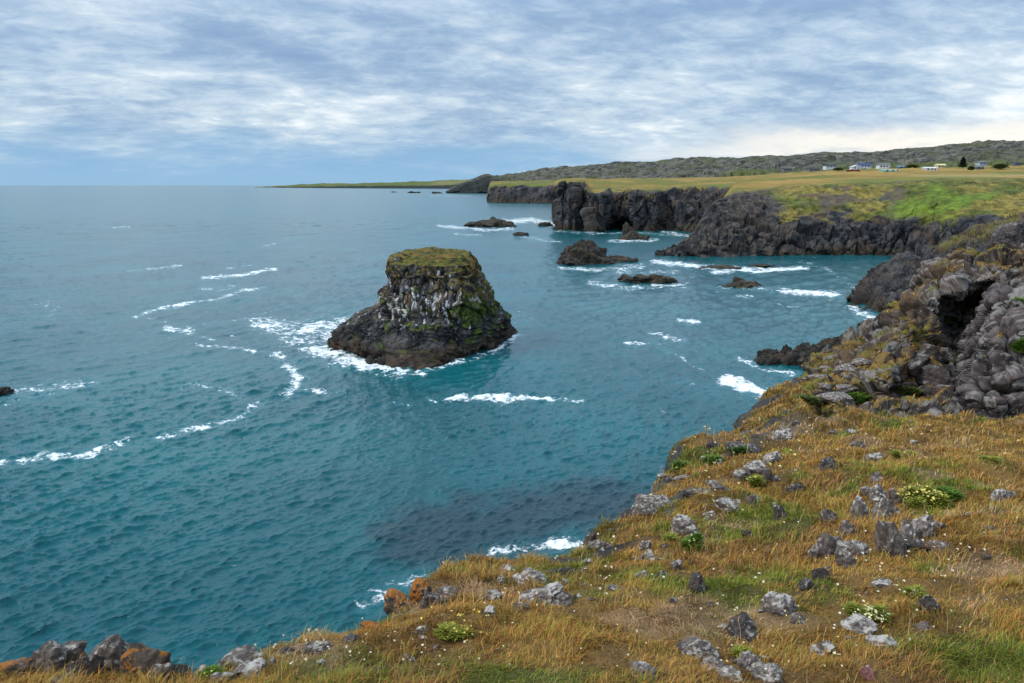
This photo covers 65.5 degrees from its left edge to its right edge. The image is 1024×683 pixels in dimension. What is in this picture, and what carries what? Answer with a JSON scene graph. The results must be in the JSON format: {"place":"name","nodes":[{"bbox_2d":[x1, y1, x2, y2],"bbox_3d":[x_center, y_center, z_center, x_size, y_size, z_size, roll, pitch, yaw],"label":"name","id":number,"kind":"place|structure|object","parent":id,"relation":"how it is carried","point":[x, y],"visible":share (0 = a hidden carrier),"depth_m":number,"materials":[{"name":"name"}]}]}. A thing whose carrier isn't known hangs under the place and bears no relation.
{"place":"outdoors","nodes":[
{"label":"outdoors","id":0,"kind":"place"},
{"bbox_2d":[264,179,470,188],"bbox_3d":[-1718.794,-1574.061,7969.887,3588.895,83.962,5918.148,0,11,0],"label":"headland","id":1,"kind":"structure","parent":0,"point":[442,184],"depth_m":6100.31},
{"bbox_2d":[0,185,893,671],"bbox_3d":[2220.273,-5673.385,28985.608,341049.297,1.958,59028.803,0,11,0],"label":"sea","id":2,"kind":"structure","parent":0,"point":[192,409],"depth_m":95.38,"materials":[{"name":"liquid"}]},
{"bbox_2d":[365,355,385,364],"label":"sea rock","id":3,"kind":"object","parent":2,"relation":"in","point":[370,360],"visible":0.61,"depth_m":113.52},
{"bbox_2d":[327,247,517,369],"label":"sea stack","id":4,"kind":"object","parent":2,"relation":"in","point":[432,307],"visible":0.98,"depth_m":118.84,"materials":[{"name":"stone"}]},
{"bbox_2d":[464,216,515,226],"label":"sea rock","id":5,"kind":"object","parent":2,"relation":"in","point":[492,221],"visible":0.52,"depth_m":484.58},
{"bbox_2d":[557,239,637,265],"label":"sea rock","id":6,"kind":"object","parent":2,"relation":"in","point":[582,252],"visible":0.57,"depth_m":256.90,"materials":[{"name":"stone"}]},
{"bbox_2d":[618,222,649,239],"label":"sea rock","id":7,"kind":"object","parent":2,"relation":"in","point":[629,232],"visible":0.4,"depth_m":370.20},
{"bbox_2d":[617,274,678,283],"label":"sea rock","id":8,"kind":"object","parent":2,"relation":"in","point":[650,278],"visible":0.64,"depth_m":206.34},
{"bbox_2d":[698,265,741,268],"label":"sea rock","id":9,"kind":"object","parent":2,"relation":"in","point":[721,266],"visible":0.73,"depth_m":243.11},
{"bbox_2d":[722,276,760,287],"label":"sea rock","id":10,"kind":"object","parent":2,"relation":"in","point":[737,282],"visible":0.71,"depth_m":199.10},
{"bbox_2d":[754,331,845,366],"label":"rock spit","id":11,"kind":"structure","parent":2,"relation":"in","point":[798,355],"depth_m":114.56,"materials":[{"name":"stone"}]},
{"bbox_2d":[0,244,1023,682],"bbox_3d":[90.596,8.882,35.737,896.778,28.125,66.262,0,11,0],"label":"ground","id":12,"kind":"structure","parent":0,"point":[616,658],"depth_m":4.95,"materials":[{"name":"plant"}]},
{"bbox_2d":[0,657,35,678],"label":"boulder","id":13,"kind":"object","parent":12,"relation":"on","point":[21,663],"visible":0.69,"depth_m":3.86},
{"bbox_2d":[29,640,87,677],"bbox_3d":[-2.266,1.562,3.938,0.264,0.254,0.189,4,12,20],"label":"boulder","id":14,"kind":"object","parent":12,"relation":"on","point":[53,650],"visible":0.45,"depth_m":3.86,"materials":[{"name":"stone"}]},
{"bbox_2d":[63,650,86,668],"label":"boulder","id":15,"kind":"object","parent":12,"relation":"on","point":[72,656],"visible":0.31,"depth_m":3.89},
{"bbox_2d":[64,655,105,678],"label":"boulder","id":16,"kind":"object","parent":12,"relation":"on","point":[93,663],"visible":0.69,"depth_m":3.75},
{"bbox_2d":[88,634,128,672],"bbox_3d":[-1.998,1.603,3.962,0.209,0.314,0.248,0,11,0],"label":"boulder","id":17,"kind":"object","parent":12,"relation":"on","point":[112,648],"visible":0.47,"depth_m":3.89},
{"bbox_2d":[120,642,171,677],"bbox_3d":[-1.757,1.592,3.864,0.205,0.300,0.208,4,12,19],"label":"boulder","id":18,"kind":"object","parent":12,"relation":"on","point":[142,656],"visible":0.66,"depth_m":3.79,"materials":[{"name":"stone"}]},
{"bbox_2d":[145,662,170,681],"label":"boulder","id":19,"kind":"object","parent":12,"relation":"on","point":[166,667],"visible":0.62,"depth_m":3.71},
{"bbox_2d":[170,664,192,676],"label":"boulder","id":20,"kind":"object","parent":12,"relation":"on","point":[179,669],"visible":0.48,"depth_m":3.87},
{"bbox_2d":[196,664,227,682],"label":"flowering plant","id":21,"kind":"object","parent":12,"relation":"on","point":[213,669],"visible":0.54,"depth_m":3.83,"materials":[{"name":"green plant"}]},
{"bbox_2d":[211,672,233,682],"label":"boulder","id":22,"kind":"object","parent":12,"relation":"on","point":[228,674],"visible":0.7,"depth_m":3.77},
{"bbox_2d":[218,644,263,671],"bbox_3d":[-1.354,1.620,4.011,0.212,0.112,0.205,9,14,39],"label":"boulder","id":23,"kind":"object","parent":12,"relation":"on","point":[243,653],"visible":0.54,"depth_m":4.00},
{"bbox_2d":[232,657,265,680],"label":"boulder","id":24,"kind":"object","parent":12,"relation":"on","point":[247,666],"visible":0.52,"depth_m":3.87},
{"bbox_2d":[299,641,331,654],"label":"boulder","id":25,"kind":"object","parent":12,"relation":"on","point":[313,647],"visible":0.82,"depth_m":4.17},
{"bbox_2d":[360,620,380,631],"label":"boulder","id":26,"kind":"object","parent":12,"relation":"on","point":[364,624],"visible":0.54,"depth_m":4.51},
{"bbox_2d":[383,588,411,616],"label":"boulder","id":27,"kind":"object","parent":12,"relation":"on","point":[393,597],"visible":0.62,"depth_m":5.25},
{"bbox_2d":[408,577,431,604],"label":"boulder","id":28,"kind":"object","parent":12,"relation":"on","point":[420,587],"visible":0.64,"depth_m":5.45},
{"bbox_2d":[420,591,446,608],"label":"boulder","id":29,"kind":"object","parent":12,"relation":"on","point":[426,600],"visible":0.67,"depth_m":5.03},
{"bbox_2d":[435,585,460,597],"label":"boulder","id":30,"kind":"object","parent":12,"relation":"on","point":[447,589],"visible":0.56,"depth_m":5.32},
{"bbox_2d":[432,620,477,641],"bbox_3d":[-0.312,1.540,4.243,0.241,0.060,0.195,7,13,33],"label":"flowering plant","id":31,"kind":"object","parent":12,"relation":"on","point":[446,631],"visible":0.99,"depth_m":4.23,"materials":[{"name":"green plant"}]},
{"bbox_2d":[482,605,495,617],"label":"boulder","id":32,"kind":"object","parent":12,"relation":"on","point":[489,609],"visible":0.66,"depth_m":4.49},
{"bbox_2d":[481,589,501,601],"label":"boulder","id":33,"kind":"object","parent":12,"relation":"on","point":[490,592],"visible":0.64,"depth_m":4.98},
{"bbox_2d":[4,383,1023,682],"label":"seed stalks","id":34,"kind":"object","parent":12,"relation":"on","point":[750,565],"visible":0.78,"depth_m":6.34,"materials":[{"name":"brown plant"}]},
{"bbox_2d":[512,567,546,585],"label":"boulder","id":35,"kind":"object","parent":12,"relation":"on","point":[530,572],"visible":0.53,"depth_m":5.68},
{"bbox_2d":[520,581,562,605],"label":"boulder","id":36,"kind":"object","parent":12,"relation":"on","point":[549,592],"visible":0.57,"depth_m":4.91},
{"bbox_2d":[553,591,572,606],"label":"boulder","id":37,"kind":"object","parent":12,"relation":"on","point":[565,599],"visible":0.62,"depth_m":4.89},
{"bbox_2d":[583,531,602,544],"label":"boulder","id":38,"kind":"object","parent":12,"relation":"on","point":[591,536],"visible":0.52,"depth_m":8.42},
{"bbox_2d":[586,540,611,550],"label":"boulder","id":39,"kind":"object","parent":12,"relation":"on","point":[602,544],"visible":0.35,"depth_m":7.73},
{"bbox_2d":[254,398,1021,681],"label":"wildflowers","id":40,"kind":"object","parent":12,"relation":"on","point":[536,592],"visible":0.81,"depth_m":4.96,"materials":[{"name":"white plant"}]},
{"bbox_2d":[627,661,655,680],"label":"boulder","id":41,"kind":"object","parent":12,"relation":"on","point":[642,666],"visible":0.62,"depth_m":3.70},
{"bbox_2d":[638,540,651,551],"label":"boulder","id":42,"kind":"object","parent":12,"relation":"on","point":[645,545],"visible":0.52,"depth_m":7.02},
{"bbox_2d":[638,550,655,560],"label":"boulder","id":43,"kind":"object","parent":12,"relation":"on","point":[650,554],"visible":0.58,"depth_m":6.65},
{"bbox_2d":[630,493,674,517],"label":"boulder","id":44,"kind":"object","parent":12,"relation":"on","point":[644,505],"visible":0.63,"depth_m":9.08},
{"bbox_2d":[661,531,680,542],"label":"flowering plant","id":45,"kind":"object","parent":12,"relation":"on","point":[672,536],"visible":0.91,"depth_m":7.11,"materials":[{"name":"green plant"}]},
{"bbox_2d":[668,459,692,471],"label":"flowering plant","id":46,"kind":"object","parent":12,"relation":"on","point":[677,466],"visible":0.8,"depth_m":12.70,"materials":[{"name":"green plant"}]},
{"bbox_2d":[670,514,697,535],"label":"boulder","id":47,"kind":"object","parent":12,"relation":"on","point":[684,523],"visible":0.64,"depth_m":7.42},
{"bbox_2d":[678,530,707,551],"bbox_3d":[1.564,1.706,6.827,0.252,0.163,0.291,10,15,41],"label":"flowering plant","id":48,"kind":"object","parent":12,"relation":"on","point":[686,541],"visible":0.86,"depth_m":6.81,"materials":[{"name":"green plant"}]},
{"bbox_2d":[676,636,719,658],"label":"boulder","id":49,"kind":"object","parent":12,"relation":"on","point":[694,645],"visible":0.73,"depth_m":4.02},
{"bbox_2d":[689,572,706,594],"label":"boulder","id":50,"kind":"object","parent":12,"relation":"on","point":[696,582],"visible":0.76,"depth_m":5.02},
{"bbox_2d":[686,488,714,495],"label":"boulder","id":51,"kind":"object","parent":12,"relation":"on","point":[692,492],"visible":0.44,"depth_m":9.34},
{"bbox_2d":[699,453,723,464],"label":"flowering plant","id":52,"kind":"object","parent":12,"relation":"on","point":[712,459],"visible":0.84,"depth_m":12.45,"materials":[{"name":"green plant"}]},
{"bbox_2d":[701,653,725,674],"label":"boulder","id":53,"kind":"object","parent":12,"relation":"on","point":[718,664],"visible":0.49,"depth_m":3.85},
{"bbox_2d":[706,479,730,492],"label":"boulder","id":54,"kind":"object","parent":12,"relation":"on","point":[713,484],"visible":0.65,"depth_m":9.35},
{"bbox_2d":[714,497,739,513],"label":"boulder","id":55,"kind":"object","parent":12,"relation":"on","point":[721,502],"visible":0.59,"depth_m":8.39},
{"bbox_2d":[716,665,742,682],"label":"boulder","id":56,"kind":"object","parent":12,"relation":"on","point":[731,670],"visible":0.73,"depth_m":3.75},
{"bbox_2d":[706,430,760,458],"bbox_3d":[4.324,1.959,15.245,1.069,1.705,5.628,3,12,16],"label":"rock outcrop","id":57,"kind":"object","parent":12,"relation":"on","point":[753,447],"visible":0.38,"depth_m":12.95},
{"bbox_2d":[726,444,750,455],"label":"flowering plant","id":58,"kind":"object","parent":12,"relation":"on","point":[740,449],"visible":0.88,"depth_m":12.46,"materials":[{"name":"green plant"}]},
{"bbox_2d":[730,643,752,657],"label":"flowering plant","id":59,"kind":"object","parent":12,"relation":"on","point":[737,649],"visible":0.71,"depth_m":4.05,"materials":[{"name":"green plant"}]},
{"bbox_2d":[733,468,750,480],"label":"boulder","id":60,"kind":"object","parent":12,"relation":"on","point":[742,474],"visible":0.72,"depth_m":9.93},
{"bbox_2d":[726,611,760,640],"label":"boulder","id":61,"kind":"object","parent":12,"relation":"on","point":[747,627],"visible":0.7,"depth_m":4.34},
{"bbox_2d":[737,651,760,673],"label":"boulder","id":62,"kind":"object","parent":12,"relation":"on","point":[747,659],"visible":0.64,"depth_m":3.85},
{"bbox_2d":[745,495,760,504],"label":"boulder","id":63,"kind":"object","parent":12,"relation":"on","point":[750,499],"visible":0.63,"depth_m":8.68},
{"bbox_2d":[742,460,767,474],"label":"boulder","id":64,"kind":"object","parent":12,"relation":"on","point":[757,466],"visible":0.53,"depth_m":10.08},
{"bbox_2d":[745,474,765,485],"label":"flowering plant","id":65,"kind":"object","parent":12,"relation":"on","point":[757,480],"visible":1,"depth_m":9.75,"materials":[{"name":"green plant"}]},
{"bbox_2d":[751,661,782,682],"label":"boulder","id":66,"kind":"object","parent":12,"relation":"on","point":[759,670],"visible":0.9,"depth_m":3.79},
{"bbox_2d":[762,451,781,463],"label":"boulder","id":67,"kind":"object","parent":12,"relation":"on","point":[772,457],"visible":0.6,"depth_m":11.57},
{"bbox_2d":[761,591,798,615],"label":"boulder","id":68,"kind":"object","parent":12,"relation":"on","point":[775,603],"visible":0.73,"depth_m":4.55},
{"bbox_2d":[773,505,786,520],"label":"boulder","id":69,"kind":"object","parent":12,"relation":"on","point":[778,510],"visible":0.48,"depth_m":7.81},
{"bbox_2d":[770,428,794,440],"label":"boulder","id":70,"kind":"object","parent":12,"relation":"on","point":[785,434],"visible":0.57,"depth_m":14.08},
{"bbox_2d":[784,482,804,492],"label":"boulder","id":71,"kind":"object","parent":12,"relation":"on","point":[795,487],"visible":0.53,"depth_m":9.55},
{"bbox_2d":[790,612,804,623],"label":"boulder","id":72,"kind":"object","parent":12,"relation":"on","point":[794,618],"visible":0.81,"depth_m":4.43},
{"bbox_2d":[797,578,814,590],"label":"boulder","id":73,"kind":"object","parent":12,"relation":"on","point":[806,583],"visible":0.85,"depth_m":5.00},
{"bbox_2d":[791,393,822,405],"bbox_3d":[7.256,1.419,19.633,0.792,0.248,0.740,0,11,0],"label":"flowering plant","id":74,"kind":"object","parent":12,"relation":"on","point":[811,399],"visible":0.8,"depth_m":19.59,"materials":[{"name":"green plant"}]},
{"bbox_2d":[811,568,830,580],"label":"boulder","id":75,"kind":"object","parent":12,"relation":"on","point":[820,573],"visible":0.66,"depth_m":5.29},
{"bbox_2d":[809,640,835,655],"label":"boulder","id":76,"kind":"object","parent":12,"relation":"on","point":[830,646],"visible":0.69,"depth_m":4.05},
{"bbox_2d":[807,532,841,559],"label":"boulder","id":77,"kind":"object","parent":12,"relation":"on","point":[824,545],"visible":0.66,"depth_m":5.97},
{"bbox_2d":[818,456,835,470],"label":"boulder","id":78,"kind":"object","parent":12,"relation":"on","point":[828,461],"visible":0.55,"depth_m":10.33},
{"bbox_2d":[820,509,838,524],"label":"boulder","id":79,"kind":"object","parent":12,"relation":"on","point":[827,513],"visible":0.5,"depth_m":7.00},
{"bbox_2d":[801,358,871,406],"bbox_3d":[10.049,1.098,24.507,2.149,2.054,9.274,6,13,29],"label":"rock outcrop","id":80,"kind":"object","parent":12,"relation":"on","point":[841,395],"visible":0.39,"depth_m":21.09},
{"bbox_2d":[834,548,855,567],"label":"boulder","id":81,"kind":"object","parent":12,"relation":"on","point":[844,556],"visible":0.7,"depth_m":5.72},
{"bbox_2d":[838,520,856,536],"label":"boulder","id":82,"kind":"object","parent":12,"relation":"on","point":[845,525],"visible":0.62,"depth_m":6.58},
{"bbox_2d":[835,540,868,557],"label":"boulder","id":83,"kind":"object","parent":12,"relation":"on","point":[856,547],"visible":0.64,"depth_m":5.94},
{"bbox_2d":[840,613,877,634],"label":"boulder","id":84,"kind":"object","parent":12,"relation":"on","point":[858,623],"visible":0.96,"depth_m":4.26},
{"bbox_2d":[850,495,868,521],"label":"boulder","id":85,"kind":"object","parent":12,"relation":"on","point":[858,502],"visible":0.37,"depth_m":7.35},
{"bbox_2d":[839,600,894,622],"bbox_3d":[1.977,1.490,4.418,0.290,0.080,0.211,0,11,0],"label":"flowering plant","id":86,"kind":"object","parent":12,"relation":"on","point":[877,612],"visible":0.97,"depth_m":4.41,"materials":[{"name":"green plant"}]},
{"bbox_2d":[859,665,875,680],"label":"boulder","id":87,"kind":"object","parent":12,"relation":"on","point":[866,671],"visible":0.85,"depth_m":3.72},
{"bbox_2d":[865,452,884,461],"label":"boulder","id":88,"kind":"object","parent":12,"relation":"on","point":[874,456],"visible":0.69,"depth_m":11.22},
{"bbox_2d":[869,483,886,504],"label":"boulder","id":89,"kind":"object","parent":12,"relation":"on","point":[878,494],"visible":0.56,"depth_m":8.33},
{"bbox_2d":[871,578,892,587],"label":"boulder","id":90,"kind":"object","parent":12,"relation":"on","point":[881,583],"visible":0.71,"depth_m":5.16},
{"bbox_2d":[866,634,899,648],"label":"boulder","id":91,"kind":"object","parent":12,"relation":"on","point":[889,639],"visible":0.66,"depth_m":4.12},
{"bbox_2d":[871,497,900,519],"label":"boulder","id":92,"kind":"object","parent":12,"relation":"on","point":[885,505],"visible":0.4,"depth_m":7.24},
{"bbox_2d":[875,518,906,557],"bbox_3d":[2.835,1.545,5.944,0.238,0.468,0.189,0,11,0],"label":"boulder","id":93,"kind":"object","parent":12,"relation":"on","point":[888,535],"visible":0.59,"depth_m":5.89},
{"bbox_2d":[888,488,901,502],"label":"boulder","id":94,"kind":"object","parent":12,"relation":"on","point":[896,498],"visible":0.58,"depth_m":8.40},
{"bbox_2d":[886,449,920,457],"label":"flowering plant","id":95,"kind":"object","parent":12,"relation":"on","point":[895,453],"visible":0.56,"depth_m":11.08,"materials":[{"name":"green plant"}]},
{"bbox_2d":[899,517,915,537],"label":"boulder","id":96,"kind":"object","parent":12,"relation":"on","point":[906,528],"visible":0.28,"depth_m":6.22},
{"bbox_2d":[797,242,1023,419],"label":"rock outcrop","id":97,"kind":"object","parent":12,"relation":"on","point":[990,384],"visible":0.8,"depth_m":21.65,"materials":[{"name":"stone"}]},
{"bbox_2d":[848,391,872,403],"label":"flowering plant","id":98,"kind":"object","parent":97,"relation":"on","point":[860,397],"visible":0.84,"depth_m":20.85,"materials":[{"name":"green plant"}]},
{"bbox_2d":[895,383,926,395],"bbox_3d":[10.401,1.252,20.935,0.938,0.267,0.730,5,12,23],"label":"flowering plant","id":99,"kind":"object","parent":97,"relation":"on","point":[906,390],"visible":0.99,"depth_m":20.82,"materials":[{"name":"green plant"}]},
{"bbox_2d":[905,344,957,397],"bbox_3d":[11.356,0.906,21.769,1.583,1.550,4.793,7,13,31],"label":"rock outcrop","id":100,"kind":"object","parent":97,"relation":"on","point":[921,371],"visible":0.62,"depth_m":21.36,"materials":[{"name":"stone"}]},
{"bbox_2d":[1007,337,1023,352],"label":"flowering plant","id":101,"kind":"object","parent":97,"relation":"on","point":[1017,345],"visible":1,"depth_m":17.15,"materials":[{"name":"green plant"}]},
{"bbox_2d":[901,584,927,600],"bbox_3d":[2.475,1.543,4.900,0.212,0.068,0.184,0,11,0],"label":"flowering plant","id":102,"kind":"object","parent":12,"relation":"on","point":[908,590],"visible":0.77,"depth_m":4.89,"materials":[{"name":"green plant"}]},
{"bbox_2d":[904,536,929,551],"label":"boulder","id":103,"kind":"object","parent":12,"relation":"on","point":[910,541],"visible":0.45,"depth_m":6.04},
{"bbox_2d":[910,514,935,538],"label":"boulder","id":104,"kind":"object","parent":12,"relation":"on","point":[923,524],"visible":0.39,"depth_m":6.29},
{"bbox_2d":[914,621,932,631],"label":"boulder","id":105,"kind":"object","parent":12,"relation":"on","point":[922,626],"visible":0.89,"depth_m":4.29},
{"bbox_2d":[894,483,955,510],"bbox_3d":[4.252,1.600,8.193,0.635,0.233,0.511,0,11,0],"label":"flowering plant","id":106,"kind":"object","parent":12,"relation":"on","point":[926,494],"visible":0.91,"depth_m":8.13,"materials":[{"name":"green plant"}]},
{"bbox_2d":[913,594,941,612],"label":"boulder","id":107,"kind":"object","parent":12,"relation":"on","point":[929,601],"visible":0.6,"depth_m":4.53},
{"bbox_2d":[927,540,953,554],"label":"boulder","id":108,"kind":"object","parent":12,"relation":"on","point":[941,545],"visible":0.52,"depth_m":5.97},
{"bbox_2d":[932,484,966,501],"bbox_3d":[4.559,1.585,8.329,0.382,0.132,0.363,4,12,19],"label":"flowering plant","id":109,"kind":"object","parent":12,"relation":"on","point":[953,493],"visible":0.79,"depth_m":8.27,"materials":[{"name":"green plant"}]},
{"bbox_2d":[977,454,1004,463],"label":"flowering plant","id":110,"kind":"object","parent":12,"relation":"on","point":[996,459],"visible":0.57,"depth_m":10.13,"materials":[{"name":"green plant"}]},
{"bbox_2d":[989,488,1016,502],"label":"boulder","id":111,"kind":"object","parent":12,"relation":"on","point":[996,494],"visible":0.58,"depth_m":7.93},
{"bbox_2d":[989,213,1023,245],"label":"rock outcrop","id":112,"kind":"object","parent":12,"relation":"on","point":[1013,233],"visible":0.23,"depth_m":64.54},
{"bbox_2d":[0,0,1023,184],"label":"sky","id":113,"kind":"structure","parent":0,"point":[93,92],"materials":[{"name":"blue"}]},
{"bbox_2d":[486,180,554,202],"bbox_3d":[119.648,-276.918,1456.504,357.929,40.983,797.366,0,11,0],"label":"distant cliff","id":114,"kind":"structure","parent":0,"point":[535,191],"depth_m":1134.52,"materials":[{"name":"stone"}]},
{"bbox_2d":[550,172,795,231],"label":"headland","id":115,"kind":"structure","parent":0,"point":[636,204],"depth_m":448.79,"materials":[{"name":"stone"}]},
{"bbox_2d":[446,140,1023,192],"bbox_3d":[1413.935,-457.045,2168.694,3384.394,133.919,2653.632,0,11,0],"label":"hills","id":116,"kind":"structure","parent":0,"point":[994,152],"depth_m":1397.22,"materials":[{"name":"plant"}]},
{"bbox_2d":[655,165,1023,256],"bbox_3d":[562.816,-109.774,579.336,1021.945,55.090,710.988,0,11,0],"label":"bay cliff","id":117,"kind":"structure","parent":0,"point":[872,211],"depth_m":298.69,"materials":[{"name":"stone"}]},
{"bbox_2d":[845,212,1023,311],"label":"rock rib","id":118,"kind":"object","parent":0,"point":[880,287],"visible":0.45,"depth_m":184.45,"materials":[{"name":"stone"}]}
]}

